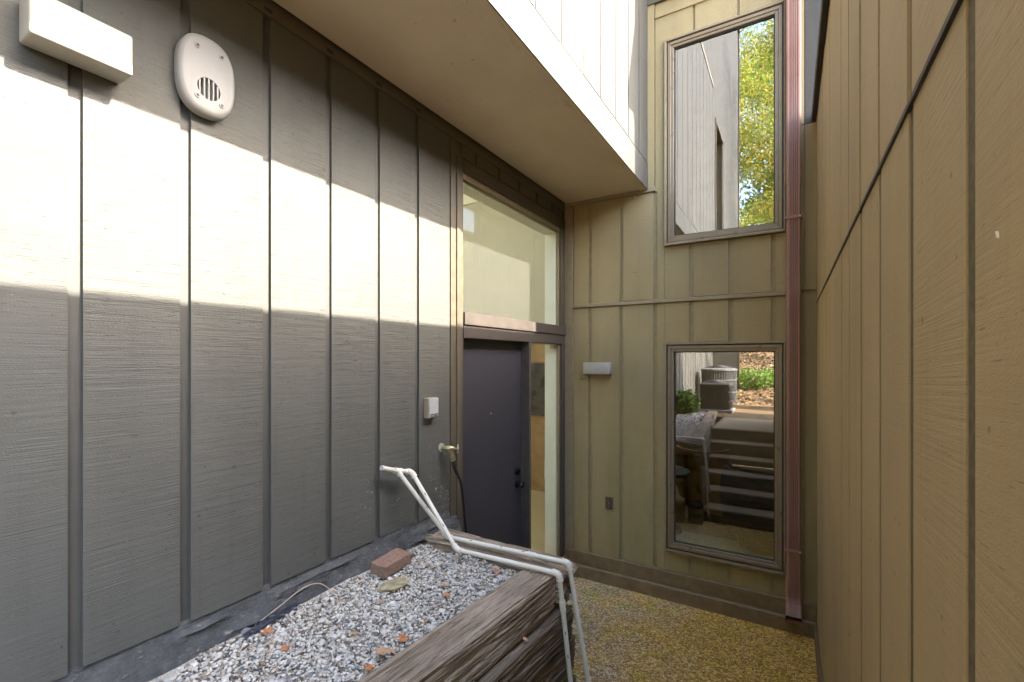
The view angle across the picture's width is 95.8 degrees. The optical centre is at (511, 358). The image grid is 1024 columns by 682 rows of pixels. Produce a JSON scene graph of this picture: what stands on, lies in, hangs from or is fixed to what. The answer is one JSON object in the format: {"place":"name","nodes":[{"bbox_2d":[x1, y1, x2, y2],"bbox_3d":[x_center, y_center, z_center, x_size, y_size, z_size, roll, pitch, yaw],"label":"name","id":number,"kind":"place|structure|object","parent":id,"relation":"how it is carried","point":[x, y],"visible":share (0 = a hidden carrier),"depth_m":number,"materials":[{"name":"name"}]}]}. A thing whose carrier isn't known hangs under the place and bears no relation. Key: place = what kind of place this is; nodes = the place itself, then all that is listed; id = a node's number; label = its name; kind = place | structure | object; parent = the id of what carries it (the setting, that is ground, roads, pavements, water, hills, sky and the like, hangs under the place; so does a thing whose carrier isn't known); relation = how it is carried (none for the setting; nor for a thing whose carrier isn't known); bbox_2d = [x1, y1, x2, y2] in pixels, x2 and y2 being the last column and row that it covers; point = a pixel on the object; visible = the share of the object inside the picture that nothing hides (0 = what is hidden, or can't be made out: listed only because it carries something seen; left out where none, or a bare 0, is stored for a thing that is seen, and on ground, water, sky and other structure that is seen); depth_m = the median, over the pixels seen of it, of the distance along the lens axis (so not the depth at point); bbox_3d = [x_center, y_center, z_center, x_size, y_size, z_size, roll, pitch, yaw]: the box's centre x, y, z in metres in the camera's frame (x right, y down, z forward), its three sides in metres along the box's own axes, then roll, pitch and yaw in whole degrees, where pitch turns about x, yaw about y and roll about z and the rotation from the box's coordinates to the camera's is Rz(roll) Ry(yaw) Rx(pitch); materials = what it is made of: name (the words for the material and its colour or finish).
{"place":"outdoors","nodes":[
{"label":"outdoors","id":0,"kind":"place"},
{"bbox_2d":[676,466,690,533],"bbox_3d":[1.736,1.570,5.140,0.480,0.680,0.480,0,0,31],"label":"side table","id":1,"kind":"object","parent":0,"point":[682,472],"visible":0.25,"depth_m":5.04,"materials":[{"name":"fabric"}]},
{"bbox_2d":[565,577,817,681],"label":"patio","id":2,"kind":"structure","parent":0,"point":[630,636],"depth_m":3.37,"materials":[{"name":"yellow gravel"}]},
{"bbox_2d":[0,0,565,681],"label":"siding wall","id":3,"kind":"structure","parent":2,"relation":"on","point":[244,338],"depth_m":1.84,"materials":[{"name":"paint"}]},
{"bbox_2d":[19,0,132,83],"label":"wall lamp","id":4,"kind":"object","parent":3,"relation":"attached to","point":[56,29],"visible":1,"depth_m":1.37,"materials":[{"name":"plastic"}]},
{"bbox_2d":[174,33,234,120],"bbox_3d":[-1.142,-1.051,1.728,0.053,0.292,0.196,0,0,31],"label":"vent cover","id":5,"kind":"object","parent":3,"relation":"attached to","point":[204,77],"visible":1,"depth_m":1.71,"materials":[{"name":"plastic"}]},
{"bbox_2d":[424,397,437,418],"bbox_3d":[-0.491,0.299,2.824,0.047,0.122,0.090,0,0,31],"label":"outlet box","id":6,"kind":"object","parent":3,"relation":"attached to","point":[430,407],"depth_m":2.79,"materials":[{"name":"beige plastic"}]},
{"bbox_2d":[438,443,458,456],"bbox_3d":[-0.404,0.579,2.937,0.130,0.088,0.061,0,0,-7],"label":"hose bib","id":7,"kind":"object","parent":3,"relation":"attached to","point":[442,447],"visible":1,"depth_m":2.92,"materials":[{"name":"gold metal"}]},
{"bbox_2d":[450,455,466,532],"bbox_3d":[-0.338,1.327,3.010,0.037,1.426,0.207,0,0,27],"label":"garden hose","id":8,"kind":"object","parent":7,"relation":"hanging from","point":[453,462],"visible":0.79,"depth_m":3.01,"materials":[{"name":"black rubber"}]},
{"bbox_2d":[273,0,647,203],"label":"storey","id":9,"kind":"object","parent":3,"relation":"on","point":[551,96],"visible":1,"depth_m":2.71,"materials":[{"name":"paint"}]},
{"bbox_2d":[463,339,524,545],"bbox_3d":[-0.147,0.879,3.556,0.114,2.042,0.920,0,0,31],"label":"door","id":10,"kind":"structure","parent":3,"relation":"in","point":[492,484],"depth_m":3.58,"materials":[{"name":"paint"}]},
{"bbox_2d":[463,182,556,324],"bbox_3d":[-0.007,-0.752,3.839,0.143,0.945,1.548,0,0,31],"label":"transom window","id":11,"kind":"structure","parent":3,"relation":"in","point":[550,235],"depth_m":4.47,"materials":[{"name":"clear glass"}]},
{"bbox_2d":[357,529,577,681],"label":"timber planter","id":12,"kind":"object","parent":2,"relation":"on","point":[481,640],"visible":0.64,"depth_m":1.96,"materials":[{"name":"brown wood"}]},
{"bbox_2d":[149,544,517,681],"bbox_3d":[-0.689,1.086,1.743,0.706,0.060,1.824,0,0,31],"label":"gravel","id":13,"kind":"structure","parent":12,"relation":"in","point":[268,652],"depth_m":1.87,"materials":[{"name":"grey gravel"}]},
{"bbox_2d":[260,627,271,633],"bbox_3d":[-0.962,1.064,1.810,0.050,0.007,0.042,-2,11,11],"label":"oak leaf","id":14,"kind":"object","parent":13,"relation":"on","point":[267,630],"visible":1,"depth_m":1.81,"materials":[{"name":"orange plant"}]},
{"bbox_2d":[240,602,297,638],"bbox_3d":[-0.972,1.062,1.879,0.053,0.033,0.240,0,0,31],"label":"torn plastic","id":15,"kind":"object","parent":13,"relation":"on","point":[246,632],"visible":0.99,"depth_m":1.86,"materials":[{"name":"black plastic"}]},
{"bbox_2d":[281,644,290,650],"bbox_3d":[-0.839,1.067,1.709,0.034,0.006,0.034,0,0,8],"label":"oak leaf","id":16,"kind":"object","parent":13,"relation":"on","point":[285,647],"visible":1,"depth_m":1.71,"materials":[{"name":"orange plant"}]},
{"bbox_2d":[255,583,336,624],"bbox_3d":[-0.920,1.034,1.982,0.335,0.086,0.036,0,0,-43],"label":"curved twig","id":17,"kind":"object","parent":13,"relation":"on","point":[294,594],"visible":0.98,"depth_m":1.98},
{"bbox_2d":[364,663,375,670],"bbox_3d":[-0.495,1.067,1.604,0.043,0.007,0.041,0,0,17],"label":"oak leaf","id":18,"kind":"object","parent":13,"relation":"on","point":[369,667],"visible":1,"depth_m":1.60,"materials":[{"name":"orange plant"}]},
{"bbox_2d":[373,646,394,654],"bbox_3d":[-0.464,1.065,1.680,0.085,0.015,0.074,11,-9,-38],"label":"oak leaf","id":19,"kind":"object","parent":13,"relation":"on","point":[383,651],"visible":1,"depth_m":1.69,"materials":[{"name":"brown plant"}]},
{"bbox_2d":[370,548,410,578],"bbox_3d":[-0.618,1.043,2.368,0.101,0.059,0.191,5,4,29],"label":"clay brick","id":20,"kind":"object","parent":13,"relation":"on","point":[391,562],"visible":1,"depth_m":2.33,"materials":[{"name":"red brick"}]},
{"bbox_2d":[376,577,408,592],"bbox_3d":[-0.560,1.075,2.184,0.156,0.052,0.099,-7,-4,-31],"label":"field stone","id":21,"kind":"object","parent":13,"relation":"on","point":[396,584],"visible":0.96,"depth_m":2.16,"materials":[{"name":"beige stone"}]},
{"bbox_2d":[397,633,407,642],"bbox_3d":[-0.417,1.066,1.768,0.050,0.007,0.050,0,0,26],"label":"oak leaf","id":22,"kind":"object","parent":13,"relation":"on","point":[402,637],"visible":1,"depth_m":1.77,"materials":[{"name":"orange plant"}]},
{"bbox_2d":[426,601,448,608],"bbox_3d":[-0.323,1.066,2.003,0.110,0.008,0.006,0,0,-35],"label":"straight twig","id":23,"kind":"object","parent":13,"relation":"on","point":[436,604],"visible":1,"depth_m":2.00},
{"bbox_2d":[380,465,590,681],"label":"pvc pipe loop","id":24,"kind":"object","parent":12,"relation":"on","point":[437,520],"visible":1,"depth_m":2.36,"materials":[{"name":"white plastic"}]},
{"bbox_2d":[563,0,820,638],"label":"tower wall","id":25,"kind":"structure","parent":2,"relation":"on","point":[685,252],"depth_m":4.11,"materials":[{"name":"paint"}]},
{"bbox_2d":[583,362,611,374],"bbox_3d":[0.802,0.090,4.327,0.260,0.110,0.083,0,0,31],"label":"wall lamp","id":26,"kind":"object","parent":25,"relation":"attached to","point":[604,368],"visible":1,"depth_m":4.29,"materials":[{"name":"plastic"}]},
{"bbox_2d":[605,496,612,509],"bbox_3d":[0.902,1.344,4.307,0.076,0.112,0.015,0,0,31],"label":"outdoor outlet","id":27,"kind":"object","parent":25,"relation":"attached to","point":[608,502],"visible":1,"depth_m":4.30,"materials":[{"name":"brown plastic"}]},
{"bbox_2d":[664,0,785,246],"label":"window","id":28,"kind":"structure","parent":25,"relation":"in","point":[776,10],"depth_m":3.77,"materials":[{"name":"paint"}]},
{"bbox_2d":[664,341,785,575],"bbox_3d":[1.726,0.768,3.817,0.914,1.815,0.076,0,0,31],"label":"window","id":29,"kind":"structure","parent":25,"relation":"in","point":[776,566],"depth_m":3.77,"materials":[{"name":"paint"}]},
{"bbox_2d":[785,0,801,624],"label":"downspout","id":30,"kind":"object","parent":25,"relation":"attached to","point":[793,547],"visible":1,"depth_m":3.48,"materials":[{"name":"red paint"}]},
{"bbox_2d":[811,0,1023,681],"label":"wing wall","id":31,"kind":"structure","parent":2,"relation":"on","point":[917,114],"depth_m":0.71,"materials":[{"name":"paint"}]},
{"bbox_2d":[676,445,731,509],"bbox_3d":[2.483,1.530,6.033,0.720,0.760,0.720,0,0,31],"label":"barrel chair","id":32,"kind":"object","parent":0,"point":[693,461],"visible":0.51,"depth_m":5.78,"materials":[{"name":"brown wood"}]},
{"bbox_2d":[699,466,726,525],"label":"reflected timber steps","id":33,"kind":"object","parent":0,"point":[709,484],"visible":0.52,"depth_m":5.31,"materials":[{"name":"brown wood"}]},
{"bbox_2d":[720,464,773,556],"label":"reflected timber steps","id":34,"kind":"object","parent":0,"point":[747,501],"visible":0.57,"depth_m":4.45,"materials":[{"name":"wood"}]},
{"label":"ground","id":35,"kind":"structure","parent":0,"visible":0},
{"bbox_2d":[463,194,544,552],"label":"entry hall","id":36,"kind":"structure","parent":35,"relation":"on","point":[503,265],"depth_m":7.00,"materials":[{"name":"beige paint"}]},
{"bbox_2d":[531,361,544,417],"bbox_3d":[0.379,0.440,6.668,0.300,0.800,0.030,0,0,31],"label":"framed picture","id":37,"kind":"object","parent":36,"relation":"attached to","point":[537,389],"visible":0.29,"depth_m":6.66,"materials":[{"name":"grey wood"}]},
{"bbox_2d":[676,352,773,558],"bbox_3d":[3.957,0.515,5.535,5.120,2.930,5.035,0,0,31],"label":"living room","id":38,"kind":"object","parent":35,"relation":"on","point":[724,400],"visible":0.03,"depth_m":8.29,"materials":[{"name":"glass"}]}
]}

